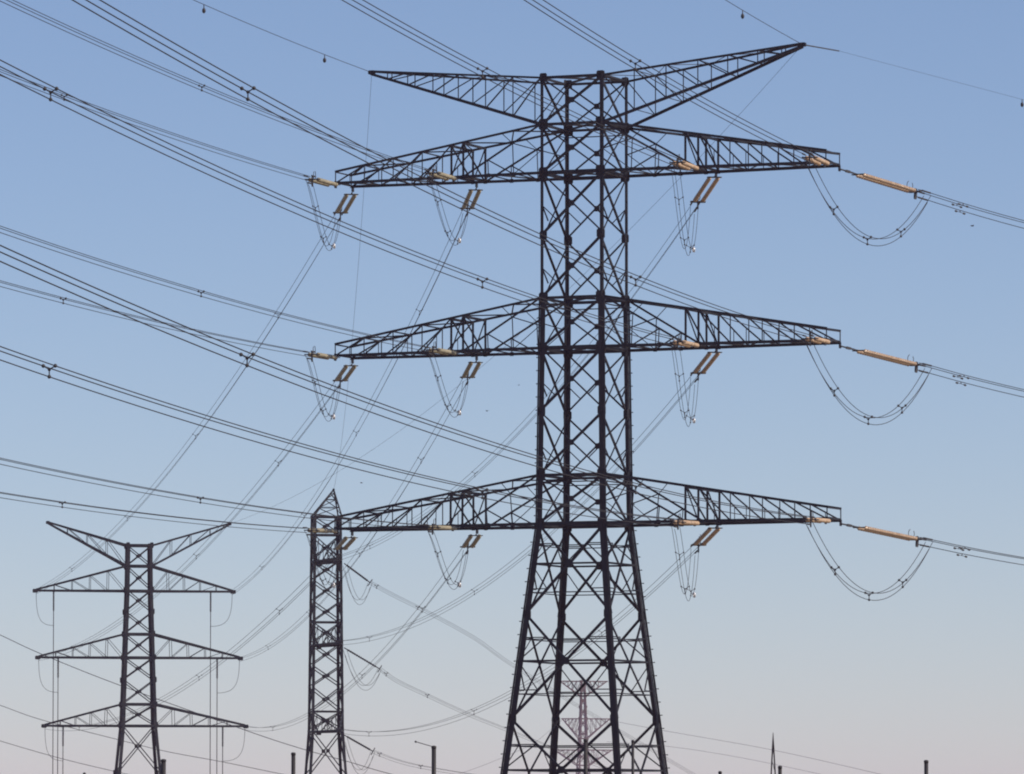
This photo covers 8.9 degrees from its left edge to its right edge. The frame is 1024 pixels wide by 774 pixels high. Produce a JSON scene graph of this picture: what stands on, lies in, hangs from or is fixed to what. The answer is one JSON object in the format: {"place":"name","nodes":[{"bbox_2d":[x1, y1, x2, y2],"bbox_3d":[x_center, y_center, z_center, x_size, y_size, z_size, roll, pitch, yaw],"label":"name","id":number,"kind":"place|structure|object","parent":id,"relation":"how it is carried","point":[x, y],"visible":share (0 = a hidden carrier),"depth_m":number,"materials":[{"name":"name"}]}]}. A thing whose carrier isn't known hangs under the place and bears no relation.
{"place":"outdoors","nodes":[
{"label":"outdoors","id":0,"kind":"place"},
{"bbox_2d":[1,741,124,773],"bbox_3d":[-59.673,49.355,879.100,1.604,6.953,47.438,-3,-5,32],"label":"power line","id":1,"kind":"object","parent":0,"point":[56,757],"visible":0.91,"depth_m":877.97,"materials":[{"name":"metal"}]},
{"bbox_2d":[0,705,280,773],"bbox_3d":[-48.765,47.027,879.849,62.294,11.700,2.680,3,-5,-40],"label":"power line","id":2,"kind":"object","parent":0,"point":[144,746],"visible":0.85,"depth_m":879.41,"materials":[{"name":"metal"}]},
{"bbox_2d":[0,635,389,773],"bbox_3d":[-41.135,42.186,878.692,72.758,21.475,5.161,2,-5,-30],"label":"power line","id":3,"kind":"object","parent":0,"point":[192,711],"visible":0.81,"depth_m":876.85,"materials":[{"name":"metal"}]},
{"bbox_2d":[0,0,1023,773],"label":"sky","id":4,"kind":"structure","parent":0,"point":[770,641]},
{"bbox_2d":[620,742,817,773],"bbox_3d":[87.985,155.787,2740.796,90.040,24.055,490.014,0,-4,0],"label":"power line","id":5,"kind":"object","parent":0,"point":[734,756],"visible":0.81,"depth_m":2761.50,"materials":[{"name":"metal"}]},
{"bbox_2d":[620,722,877,773],"bbox_3d":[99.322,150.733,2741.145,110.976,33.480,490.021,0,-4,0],"label":"power line","id":6,"kind":"object","parent":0,"point":[754,746],"visible":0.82,"depth_m":2756.17,"materials":[{"name":"metal"}]},
{"label":"ground","id":7,"kind":"structure","parent":0,"visible":0},
{"bbox_2d":[33,521,248,773],"bbox_3d":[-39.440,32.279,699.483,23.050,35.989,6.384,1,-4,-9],"label":"lattice tower","id":8,"kind":"structure","parent":7,"relation":"on","point":[151,634],"depth_m":699.08,"materials":[{"name":"metal"}]},
{"bbox_2d":[36,592,54,773],"bbox_3d":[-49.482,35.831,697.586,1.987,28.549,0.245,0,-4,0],"label":"dropper cable","id":9,"kind":"object","parent":8,"relation":"hanging from","point":[53,603],"visible":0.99,"depth_m":698.12,"materials":[{"name":"metal"}]},
{"bbox_2d":[38,658,58,773],"bbox_3d":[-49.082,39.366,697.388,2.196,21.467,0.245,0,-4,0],"label":"dropper cable","id":10,"kind":"object","parent":8,"relation":"hanging from","point":[57,708],"visible":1,"depth_m":697.75,"materials":[{"name":"metal"}]},
{"bbox_2d":[45,727,63,773],"bbox_3d":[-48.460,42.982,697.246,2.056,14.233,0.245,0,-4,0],"label":"dropper cable","id":11,"kind":"object","parent":8,"relation":"hanging from","point":[62,745],"visible":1,"depth_m":697.56,"materials":[{"name":"metal"}]},
{"bbox_2d":[35,215,337,592],"bbox_3d":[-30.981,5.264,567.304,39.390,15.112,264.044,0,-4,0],"label":"conductor bundle","id":12,"kind":"object","parent":8,"relation":"attached to","point":[203,419],"visible":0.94,"depth_m":522.48,"materials":[{"name":"metal"}]},
{"bbox_2d":[39,382,338,660],"bbox_3d":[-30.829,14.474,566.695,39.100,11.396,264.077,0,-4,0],"label":"conductor bundle","id":13,"kind":"object","parent":8,"relation":"attached to","point":[212,534],"visible":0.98,"depth_m":519.62,"materials":[{"name":"metal"}]},
{"bbox_2d":[43,550,338,730],"bbox_3d":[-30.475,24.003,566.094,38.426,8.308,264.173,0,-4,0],"label":"conductor bundle","id":14,"kind":"object","parent":8,"relation":"attached to","point":[217,659],"visible":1,"depth_m":508.68,"materials":[{"name":"metal"}]},
{"bbox_2d":[210,593,231,770],"bbox_3d":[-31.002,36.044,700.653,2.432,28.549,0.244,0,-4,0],"label":"dropper cable","id":15,"kind":"object","parent":8,"relation":"hanging from","point":[210,673],"visible":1,"depth_m":701.01,"materials":[{"name":"metal"}]},
{"bbox_2d":[216,659,239,773],"bbox_3d":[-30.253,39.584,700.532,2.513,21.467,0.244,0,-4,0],"label":"dropper cable","id":16,"kind":"object","parent":8,"relation":"hanging from","point":[222,692],"visible":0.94,"depth_m":701.08,"materials":[{"name":"metal"}]},
{"bbox_2d":[222,727,244,773],"bbox_3d":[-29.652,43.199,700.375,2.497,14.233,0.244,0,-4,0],"label":"dropper cable","id":17,"kind":"object","parent":8,"relation":"hanging from","point":[222,748],"visible":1,"depth_m":700.67,"materials":[{"name":"metal"}]},
{"bbox_2d":[231,210,468,593],"bbox_3d":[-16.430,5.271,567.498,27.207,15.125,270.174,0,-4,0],"label":"conductor bundle","id":18,"kind":"object","parent":8,"relation":"attached to","point":[371,398],"visible":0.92,"depth_m":505.23,"materials":[{"name":"metal"}]},
{"bbox_2d":[239,379,468,661],"bbox_3d":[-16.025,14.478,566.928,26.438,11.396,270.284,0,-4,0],"label":"conductor bundle","id":19,"kind":"object","parent":8,"relation":"attached to","point":[368,535],"visible":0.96,"depth_m":519.20,"materials":[{"name":"metal"}]},
{"bbox_2d":[245,548,468,730],"bbox_3d":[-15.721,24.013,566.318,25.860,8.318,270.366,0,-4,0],"label":"conductor bundle","id":20,"kind":"object","parent":8,"relation":"attached to","point":[376,656],"visible":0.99,"depth_m":502.39,"materials":[{"name":"metal"}]},
{"bbox_2d":[161,759,165,773],"bbox_3d":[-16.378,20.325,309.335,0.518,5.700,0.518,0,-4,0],"label":"steel post","id":21,"kind":"object","parent":7,"relation":"on","point":[163,766],"visible":1,"depth_m":309.41,"materials":[{"name":"grey metal"}]},
{"bbox_2d":[291,752,295,773],"bbox_3d":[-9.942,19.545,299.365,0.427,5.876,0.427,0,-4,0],"label":"steel post","id":22,"kind":"object","parent":7,"relation":"on","point":[293,754],"visible":1,"depth_m":299.46,"materials":[{"name":"grey metal"}]},
{"bbox_2d":[304,488,346,773],"bbox_3d":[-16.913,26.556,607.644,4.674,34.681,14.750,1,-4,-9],"label":"lattice tower","id":23,"kind":"structure","parent":7,"relation":"on","point":[337,643],"depth_m":609.20,"materials":[{"name":"metal"}]},
{"bbox_2d":[344,563,372,585],"bbox_3d":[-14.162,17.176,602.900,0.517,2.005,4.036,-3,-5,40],"label":"insulator string","id":24,"kind":"object","parent":23,"relation":"attached to","point":[355,571],"visible":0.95,"depth_m":603.08,"materials":[{"name":"ceramic"}]},
{"bbox_2d":[343,566,371,604],"bbox_3d":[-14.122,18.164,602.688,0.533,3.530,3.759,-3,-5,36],"label":"jumper loop","id":25,"kind":"object","parent":24,"relation":"hanging from","point":[353,588],"visible":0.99,"depth_m":602.10,"materials":[{"name":"metal"}]},
{"bbox_2d":[373,582,694,773],"bbox_3d":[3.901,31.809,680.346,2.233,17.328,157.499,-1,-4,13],"label":"conductor bundle","id":26,"kind":"object","parent":24,"relation":"attached to","point":[502,658],"visible":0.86,"depth_m":655.88,"materials":[{"name":"metal"}]},
{"bbox_2d":[344,735,374,754],"bbox_3d":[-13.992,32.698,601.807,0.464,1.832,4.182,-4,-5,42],"label":"insulator string","id":27,"kind":"object","parent":23,"relation":"attached to","point":[353,740],"visible":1,"depth_m":601.82,"materials":[{"name":"ceramic"}]},
{"bbox_2d":[343,738,374,769],"bbox_3d":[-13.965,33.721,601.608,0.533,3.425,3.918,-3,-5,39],"label":"jumper loop","id":28,"kind":"object","parent":27,"relation":"hanging from","point":[353,758],"visible":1,"depth_m":600.93,"materials":[{"name":"metal"}]},
{"bbox_2d":[373,751,469,773],"bbox_3d":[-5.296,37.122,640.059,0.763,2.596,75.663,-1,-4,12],"label":"conductor bundle","id":29,"kind":"object","parent":27,"relation":"attached to","point":[379,753],"visible":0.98,"depth_m":620.37,"materials":[{"name":"metal"}]},
{"bbox_2d":[344,647,381,671],"bbox_3d":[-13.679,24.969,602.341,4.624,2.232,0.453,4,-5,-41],"label":"insulator string","id":30,"kind":"object","parent":23,"relation":"attached to","point":[363,659],"visible":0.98,"depth_m":602.26,"materials":[{"name":"ceramic"}]},
{"bbox_2d":[343,650,380,689],"bbox_3d":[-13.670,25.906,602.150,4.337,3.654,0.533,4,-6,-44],"label":"jumper loop","id":31,"kind":"object","parent":30,"relation":"hanging from","point":[356,675],"visible":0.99,"depth_m":601.73,"materials":[{"name":"metal"}]},
{"bbox_2d":[381,669,625,773],"bbox_3d":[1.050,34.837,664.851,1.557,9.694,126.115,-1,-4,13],"label":"conductor bundle","id":32,"kind":"object","parent":30,"relation":"attached to","point":[384,673],"visible":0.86,"depth_m":639.62,"materials":[{"name":"metal"}]},
{"bbox_2d":[341,376,696,644],"bbox_3d":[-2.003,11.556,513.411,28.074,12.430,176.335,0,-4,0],"label":"conductor bundle","id":33,"kind":"object","parent":23,"relation":"attached to","point":[531,544],"visible":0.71,"depth_m":494.92,"materials":[{"name":"metal"}]},
{"bbox_2d":[341,206,696,559],"bbox_3d":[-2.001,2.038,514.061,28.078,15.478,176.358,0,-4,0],"label":"conductor bundle","id":34,"kind":"object","parent":23,"relation":"attached to","point":[547,394],"visible":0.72,"depth_m":492.97,"materials":[{"name":"metal"}]},
{"bbox_2d":[340,547,697,735],"bbox_3d":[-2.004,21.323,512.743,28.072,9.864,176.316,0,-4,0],"label":"conductor bundle","id":35,"kind":"object","parent":23,"relation":"attached to","point":[537,674],"visible":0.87,"depth_m":490.52,"materials":[{"name":"metal"}]},
{"bbox_2d":[415,741,435,773],"bbox_3d":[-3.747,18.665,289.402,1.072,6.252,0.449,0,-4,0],"label":"steel post","id":36,"kind":"object","parent":7,"relation":"on","point":[433,748],"visible":1,"depth_m":289.48,"materials":[{"name":"grey metal"}]},
{"bbox_2d":[557,680,612,773],"bbox_3d":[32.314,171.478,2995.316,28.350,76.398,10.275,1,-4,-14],"label":"lattice tower","id":37,"kind":"structure","parent":7,"relation":"on","point":[581,734],"depth_m":2996.11,"materials":[{"name":"grey metal"}]},
{"bbox_2d":[583,739,587,773],"bbox_3d":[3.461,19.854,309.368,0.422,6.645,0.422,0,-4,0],"label":"steel post","id":38,"kind":"object","parent":7,"relation":"on","point":[585,741],"visible":1,"depth_m":309.47,"materials":[{"name":"grey metal"}]},
{"bbox_2d":[334,42,841,773],"bbox_3d":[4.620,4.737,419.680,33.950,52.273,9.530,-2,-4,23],"label":"lattice tower","id":39,"kind":"structure","parent":7,"relation":"on","point":[600,348],"depth_m":419.73,"materials":[{"name":"metal"}]},
{"bbox_2d":[194,0,371,72],"bbox_3d":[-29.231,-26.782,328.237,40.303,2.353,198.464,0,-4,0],"label":"earth wire","id":40,"kind":"object","parent":39,"relation":"attached to","point":[204,11],"visible":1,"depth_m":401.56,"materials":[{"name":"metal"}]},
{"bbox_2d":[303,521,336,537],"bbox_3d":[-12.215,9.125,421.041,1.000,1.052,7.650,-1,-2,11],"label":"insulator string","id":41,"kind":"object","parent":39,"relation":"attached to","point":[312,529],"visible":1,"depth_m":419.59,"materials":[{"name":"brown ceramic"}]},
{"bbox_2d":[0,492,309,532],"bbox_3d":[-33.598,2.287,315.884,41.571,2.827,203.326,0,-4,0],"label":"conductor bundle","id":42,"kind":"object","parent":41,"relation":"attached to","point":[62,503],"visible":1,"depth_m":376.20,"materials":[{"name":"metal"}]},
{"bbox_2d":[304,530,339,589],"bbox_3d":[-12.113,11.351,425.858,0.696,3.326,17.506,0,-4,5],"label":"jumper loop","id":43,"kind":"object","parent":41,"relation":"hanging from","point":[332,584],"visible":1,"depth_m":425.85,"materials":[{"name":"metal"}]},
{"bbox_2d":[303,172,339,186],"bbox_3d":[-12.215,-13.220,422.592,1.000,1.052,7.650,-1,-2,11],"label":"insulator string","id":44,"kind":"object","parent":39,"relation":"attached to","point":[324,182],"visible":1,"depth_m":421.56,"materials":[{"name":"brown ceramic"}]},
{"bbox_2d":[0,69,309,180],"bbox_3d":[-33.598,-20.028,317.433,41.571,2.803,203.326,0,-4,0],"label":"conductor bundle","id":45,"kind":"object","parent":44,"relation":"attached to","point":[156,129],"visible":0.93,"depth_m":381.93,"materials":[{"name":"metal"}]},
{"bbox_2d":[305,179,339,250],"bbox_3d":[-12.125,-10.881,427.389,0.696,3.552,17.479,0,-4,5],"label":"jumper loop","id":46,"kind":"object","parent":44,"relation":"hanging from","point":[333,245],"visible":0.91,"depth_m":427.04,"materials":[{"name":"metal"}]},
{"bbox_2d":[303,346,339,361],"bbox_3d":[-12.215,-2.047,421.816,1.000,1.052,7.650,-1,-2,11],"label":"insulator string","id":47,"kind":"object","parent":39,"relation":"attached to","point":[322,356],"visible":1,"depth_m":420.67,"materials":[{"name":"brown ceramic"}]},
{"bbox_2d":[0,280,307,356],"bbox_3d":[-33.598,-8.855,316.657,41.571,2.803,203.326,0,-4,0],"label":"conductor bundle","id":48,"kind":"object","parent":47,"relation":"attached to","point":[146,319],"visible":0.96,"depth_m":377.02,"materials":[{"name":"metal"}]},
{"bbox_2d":[305,354,339,421],"bbox_3d":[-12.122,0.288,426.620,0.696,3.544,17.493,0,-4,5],"label":"jumper loop","id":49,"kind":"object","parent":47,"relation":"hanging from","point":[333,416],"visible":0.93,"depth_m":426.23,"materials":[{"name":"metal"}]},
{"bbox_2d":[332,536,357,555],"bbox_3d":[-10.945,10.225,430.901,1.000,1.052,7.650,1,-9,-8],"label":"insulator string","id":50,"kind":"object","parent":39,"relation":"attached to","point":[339,547],"visible":1,"depth_m":430.50,"materials":[{"name":"brown ceramic"}]},
{"bbox_2d":[333,364,357,388],"bbox_3d":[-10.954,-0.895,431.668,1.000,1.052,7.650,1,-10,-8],"label":"insulator string","id":51,"kind":"object","parent":39,"relation":"attached to","point":[347,375],"visible":1,"depth_m":431.31,"materials":[{"name":"brown ceramic"}]},
{"bbox_2d":[333,192,358,221],"bbox_3d":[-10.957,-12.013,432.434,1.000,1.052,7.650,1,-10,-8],"label":"insulator string","id":52,"kind":"object","parent":39,"relation":"attached to","point":[338,210],"visible":1,"depth_m":432.05,"materials":[{"name":"brown ceramic"}]},
{"bbox_2d":[334,76,371,485],"bbox_3d":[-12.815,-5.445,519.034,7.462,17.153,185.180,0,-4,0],"label":"earth wire","id":53,"kind":"object","parent":39,"relation":"attached to","point":[358,264],"visible":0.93,"depth_m":476.62,"materials":[{"name":"metal"}]},
{"bbox_2d":[425,165,456,180],"bbox_3d":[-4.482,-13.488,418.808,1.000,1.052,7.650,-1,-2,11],"label":"insulator string","id":54,"kind":"object","parent":39,"relation":"attached to","point":[443,176],"visible":1,"depth_m":417.78,"materials":[{"name":"brown ceramic"}]},
{"bbox_2d":[0,0,429,174],"bbox_3d":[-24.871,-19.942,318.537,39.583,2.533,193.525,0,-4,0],"label":"conductor bundle","id":55,"kind":"object","parent":54,"relation":"attached to","point":[204,85],"visible":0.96,"depth_m":355.37,"materials":[{"name":"metal"}]},
{"bbox_2d":[427,172,467,245],"bbox_3d":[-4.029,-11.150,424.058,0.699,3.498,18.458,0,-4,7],"label":"jumper loop","id":56,"kind":"object","parent":54,"relation":"hanging from","point":[459,239],"visible":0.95,"depth_m":423.47,"materials":[{"name":"metal"}]},
{"bbox_2d":[424,519,459,534],"bbox_3d":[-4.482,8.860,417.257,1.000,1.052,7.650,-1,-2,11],"label":"insulator string","id":57,"kind":"object","parent":39,"relation":"attached to","point":[433,526],"visible":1,"depth_m":415.60,"materials":[{"name":"brown ceramic"}]},
{"bbox_2d":[0,458,430,529],"bbox_3d":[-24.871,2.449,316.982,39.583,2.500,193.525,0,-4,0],"label":"conductor bundle","id":58,"kind":"object","parent":57,"relation":"attached to","point":[200,498],"visible":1,"depth_m":356.04,"materials":[{"name":"metal"}]},
{"bbox_2d":[427,528,468,589],"bbox_3d":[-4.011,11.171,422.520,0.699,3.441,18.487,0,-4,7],"label":"jumper loop","id":59,"kind":"object","parent":57,"relation":"hanging from","point":[458,584],"visible":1,"depth_m":422.53,"materials":[{"name":"metal"}]},
{"bbox_2d":[425,341,459,356],"bbox_3d":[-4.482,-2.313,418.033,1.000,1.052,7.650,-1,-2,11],"label":"insulator string","id":60,"kind":"object","parent":39,"relation":"attached to","point":[442,351],"visible":1,"depth_m":416.70,"materials":[{"name":"brown ceramic"}]},
{"bbox_2d":[0,226,430,351],"bbox_3d":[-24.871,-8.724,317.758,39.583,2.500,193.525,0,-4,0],"label":"conductor bundle","id":61,"kind":"object","parent":60,"relation":"attached to","point":[198,291],"visible":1,"depth_m":356.38,"materials":[{"name":"metal"}]},
{"bbox_2d":[426,350,468,417],"bbox_3d":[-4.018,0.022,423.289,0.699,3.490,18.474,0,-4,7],"label":"jumper loop","id":62,"kind":"object","parent":60,"relation":"hanging from","point":[459,412],"visible":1,"depth_m":422.78,"materials":[{"name":"metal"}]},
{"bbox_2d":[460,188,482,216],"bbox_3d":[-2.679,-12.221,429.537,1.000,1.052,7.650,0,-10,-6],"label":"insulator string","id":63,"kind":"object","parent":39,"relation":"attached to","point":[477,194],"visible":0.89,"depth_m":428.67,"materials":[{"name":"brown ceramic"}]},
{"bbox_2d":[460,360,482,385],"bbox_3d":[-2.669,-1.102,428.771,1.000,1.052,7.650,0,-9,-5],"label":"insulator string","id":64,"kind":"object","parent":39,"relation":"attached to","point":[468,368],"visible":1,"depth_m":428.22,"materials":[{"name":"brown ceramic"}]},
{"bbox_2d":[460,534,482,553],"bbox_3d":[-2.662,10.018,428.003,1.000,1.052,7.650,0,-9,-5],"label":"insulator string","id":65,"kind":"object","parent":39,"relation":"attached to","point":[468,539],"visible":1,"depth_m":427.30,"materials":[{"name":"brown ceramic"}]},
{"bbox_2d":[230,51,796,523],"bbox_3d":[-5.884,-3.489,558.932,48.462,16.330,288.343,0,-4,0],"label":"earth wire","id":66,"kind":"object","parent":39,"relation":"attached to","point":[572,285],"visible":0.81,"depth_m":496.44,"materials":[{"name":"metal"}]},
{"bbox_2d":[669,154,700,170],"bbox_3d":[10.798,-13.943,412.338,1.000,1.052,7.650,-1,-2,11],"label":"insulator string","id":67,"kind":"object","parent":39,"relation":"attached to","point":[685,165],"visible":1,"depth_m":411.37,"materials":[{"name":"brown ceramic"}]},
{"bbox_2d":[342,0,677,165],"bbox_3d":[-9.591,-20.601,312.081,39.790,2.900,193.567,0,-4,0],"label":"conductor bundle","id":68,"kind":"object","parent":67,"relation":"attached to","point":[482,71],"visible":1,"depth_m":354.98,"materials":[{"name":"metal"}]},
{"bbox_2d":[670,163,697,255],"bbox_3d":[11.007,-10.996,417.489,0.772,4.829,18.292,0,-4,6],"label":"jumper loop","id":69,"kind":"object","parent":67,"relation":"hanging from","point":[693,248],"visible":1,"depth_m":416.70,"materials":[{"name":"metal"}]},
{"bbox_2d":[670,333,701,349],"bbox_3d":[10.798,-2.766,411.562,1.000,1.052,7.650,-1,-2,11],"label":"insulator string","id":70,"kind":"object","parent":39,"relation":"attached to","point":[685,343],"visible":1,"depth_m":410.15,"materials":[{"name":"brown ceramic"}]},
{"bbox_2d":[0,59,677,345],"bbox_3d":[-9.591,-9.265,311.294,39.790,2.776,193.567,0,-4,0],"label":"conductor bundle","id":71,"kind":"object","parent":70,"relation":"attached to","point":[57,88],"visible":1,"depth_m":307.66,"materials":[{"name":"metal"}]},
{"bbox_2d":[670,341,697,426],"bbox_3d":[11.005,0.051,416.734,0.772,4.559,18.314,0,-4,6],"label":"jumper loop","id":72,"kind":"object","parent":70,"relation":"hanging from","point":[693,420],"visible":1,"depth_m":416.55,"materials":[{"name":"metal"}]},
{"bbox_2d":[671,514,701,529],"bbox_3d":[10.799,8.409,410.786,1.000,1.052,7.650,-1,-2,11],"label":"insulator string","id":73,"kind":"object","parent":39,"relation":"attached to","point":[686,522],"visible":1,"depth_m":409.11,"materials":[{"name":"brown ceramic"}]},
{"bbox_2d":[0,346,678,526],"bbox_3d":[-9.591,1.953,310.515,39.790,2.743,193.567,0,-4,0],"label":"conductor bundle","id":74,"kind":"object","parent":73,"relation":"attached to","point":[55,366],"visible":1,"depth_m":308.31,"materials":[{"name":"metal"}]},
{"bbox_2d":[670,522,698,600],"bbox_3d":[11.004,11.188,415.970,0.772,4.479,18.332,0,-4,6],"label":"jumper loop","id":75,"kind":"object","parent":73,"relation":"hanging from","point":[693,593],"visible":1,"depth_m":415.96,"materials":[{"name":"metal"}]},
{"bbox_2d":[690,176,721,211],"bbox_3d":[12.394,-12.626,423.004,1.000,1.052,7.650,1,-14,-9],"label":"insulator string","id":76,"kind":"object","parent":39,"relation":"attached to","point":[707,193],"visible":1,"depth_m":422.82,"materials":[{"name":"brown ceramic"}]},
{"bbox_2d":[690,350,721,382],"bbox_3d":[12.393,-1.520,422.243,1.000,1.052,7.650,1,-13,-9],"label":"insulator string","id":77,"kind":"object","parent":39,"relation":"attached to","point":[697,369],"visible":1,"depth_m":422.06,"materials":[{"name":"brown ceramic"}]},
{"bbox_2d":[690,526,721,553],"bbox_3d":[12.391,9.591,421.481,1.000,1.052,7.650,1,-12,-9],"label":"insulator string","id":78,"kind":"object","parent":39,"relation":"attached to","point":[697,542],"visible":1,"depth_m":421.17,"materials":[{"name":"brown ceramic"}]},
{"bbox_2d":[726,0,802,44],"bbox_3d":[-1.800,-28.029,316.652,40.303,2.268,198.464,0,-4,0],"label":"earth wire","id":79,"kind":"object","parent":39,"relation":"attached to","point":[742,15],"visible":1,"depth_m":395.57,"materials":[{"name":"metal"}]},
{"bbox_2d":[802,331,830,345],"bbox_3d":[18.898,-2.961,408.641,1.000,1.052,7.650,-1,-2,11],"label":"insulator string","id":80,"kind":"object","parent":39,"relation":"attached to","point":[817,340],"visible":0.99,"depth_m":406.98,"materials":[{"name":"brown ceramic"}]},
{"bbox_2d":[72,0,809,342],"bbox_3d":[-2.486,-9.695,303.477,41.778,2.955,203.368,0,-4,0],"label":"conductor bundle","id":81,"kind":"object","parent":80,"relation":"attached to","point":[408,170],"visible":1,"depth_m":288.66,"materials":[{"name":"metal"}]},
{"bbox_2d":[803,338,931,424],"bbox_3d":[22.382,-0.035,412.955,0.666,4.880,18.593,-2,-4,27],"label":"jumper loop","id":82,"kind":"object","parent":80,"relation":"hanging from","point":[867,418],"visible":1,"depth_m":412.52,"materials":[{"name":"metal"}]},
{"bbox_2d":[802,149,831,165],"bbox_3d":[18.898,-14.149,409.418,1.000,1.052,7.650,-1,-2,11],"label":"insulator string","id":83,"kind":"object","parent":39,"relation":"attached to","point":[817,160],"visible":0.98,"depth_m":408.26,"materials":[{"name":"brown ceramic"}]},
{"bbox_2d":[524,0,810,160],"bbox_3d":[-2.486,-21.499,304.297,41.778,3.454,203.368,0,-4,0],"label":"conductor bundle","id":84,"kind":"object","parent":83,"relation":"attached to","point":[635,64],"visible":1,"depth_m":354.44,"materials":[{"name":"metal"}]},
{"bbox_2d":[803,156,930,245],"bbox_3d":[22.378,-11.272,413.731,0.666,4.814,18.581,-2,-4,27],"label":"jumper loop","id":85,"kind":"object","parent":83,"relation":"hanging from","point":[867,239],"visible":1,"depth_m":412.76,"materials":[{"name":"metal"}]},
{"bbox_2d":[803,510,830,526],"bbox_3d":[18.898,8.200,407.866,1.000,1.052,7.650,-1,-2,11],"label":"insulator string","id":86,"kind":"object","parent":39,"relation":"attached to","point":[818,520],"visible":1,"depth_m":405.85,"materials":[{"name":"brown ceramic"}]},
{"bbox_2d":[0,245,811,523],"bbox_3d":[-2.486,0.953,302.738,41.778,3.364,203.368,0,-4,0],"label":"conductor bundle","id":87,"kind":"object","parent":86,"relation":"attached to","point":[253,354],"visible":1,"depth_m":278.35,"materials":[{"name":"metal"}]},
{"bbox_2d":[804,519,932,600],"bbox_3d":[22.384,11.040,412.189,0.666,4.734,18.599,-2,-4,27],"label":"jumper loop","id":88,"kind":"object","parent":86,"relation":"hanging from","point":[835,573],"visible":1,"depth_m":411.32,"materials":[{"name":"metal"}]},
{"bbox_2d":[840,168,930,200],"bbox_3d":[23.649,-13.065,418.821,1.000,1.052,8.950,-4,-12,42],"label":"insulator string","id":89,"kind":"object","parent":39,"relation":"attached to","point":[887,183],"visible":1,"depth_m":419.05,"materials":[{"name":"brown ceramic"}]},
{"bbox_2d":[925,193,1023,228],"bbox_3d":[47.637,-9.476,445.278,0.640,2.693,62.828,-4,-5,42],"label":"conductor bundle","id":90,"kind":"object","parent":89,"relation":"attached to","point":[973,208],"visible":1,"depth_m":425.05,"materials":[{"name":"metal"}]},
{"bbox_2d":[840,345,931,373],"bbox_3d":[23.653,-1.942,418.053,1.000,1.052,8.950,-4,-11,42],"label":"insulator string","id":91,"kind":"object","parent":39,"relation":"attached to","point":[889,358],"visible":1,"depth_m":418.25,"materials":[{"name":"brown ceramic"}]},
{"bbox_2d":[926,366,1023,396],"bbox_3d":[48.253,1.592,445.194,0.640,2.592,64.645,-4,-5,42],"label":"conductor bundle","id":92,"kind":"object","parent":91,"relation":"attached to","point":[973,379],"visible":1,"depth_m":424.22,"materials":[{"name":"metal"}]},
{"bbox_2d":[841,523,932,547],"bbox_3d":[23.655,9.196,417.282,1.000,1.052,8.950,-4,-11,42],"label":"insulator string","id":93,"kind":"object","parent":39,"relation":"attached to","point":[887,533],"visible":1,"depth_m":417.49,"materials":[{"name":"brown ceramic"}]},
{"bbox_2d":[927,540,1023,564],"bbox_3d":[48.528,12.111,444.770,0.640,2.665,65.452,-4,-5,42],"label":"conductor bundle","id":94,"kind":"object","parent":93,"relation":"attached to","point":[967,548],"visible":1,"depth_m":423.57,"materials":[{"name":"metal"}]},
{"bbox_2d":[806,45,1023,106],"bbox_3d":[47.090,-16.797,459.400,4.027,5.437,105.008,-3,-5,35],"label":"earth wire","id":95,"kind":"object","parent":39,"relation":"attached to","point":[1022,104],"visible":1,"depth_m":429.79,"materials":[{"name":"metal"}]},
{"bbox_2d":[631,740,633,773],"bbox_3d":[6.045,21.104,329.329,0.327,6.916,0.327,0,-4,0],"label":"steel post","id":96,"kind":"object","parent":7,"relation":"on","point":[632,756],"visible":1,"depth_m":329.46,"materials":[{"name":"grey metal"}]},
{"bbox_2d":[770,734,775,773],"bbox_3d":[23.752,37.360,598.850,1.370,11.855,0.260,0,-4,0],"label":"lightning mast","id":97,"kind":"object","parent":7,"relation":"on","point":[773,752],"visible":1,"depth_m":599.10,"materials":[{"name":"metal"}]},
{"bbox_2d":[778,766,781,773],"bbox_3d":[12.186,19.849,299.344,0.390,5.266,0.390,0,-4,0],"label":"steel post","id":98,"kind":"object","parent":7,"relation":"on","point":[779,769],"visible":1,"depth_m":299.44,"materials":[{"name":"grey metal"}]},
{"bbox_2d":[924,760,928,773],"bbox_3d":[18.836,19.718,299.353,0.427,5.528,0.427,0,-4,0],"label":"steel post","id":99,"kind":"object","parent":7,"relation":"on","point":[926,762],"visible":1,"depth_m":299.44,"materials":[{"name":"grey metal"}]}
]}

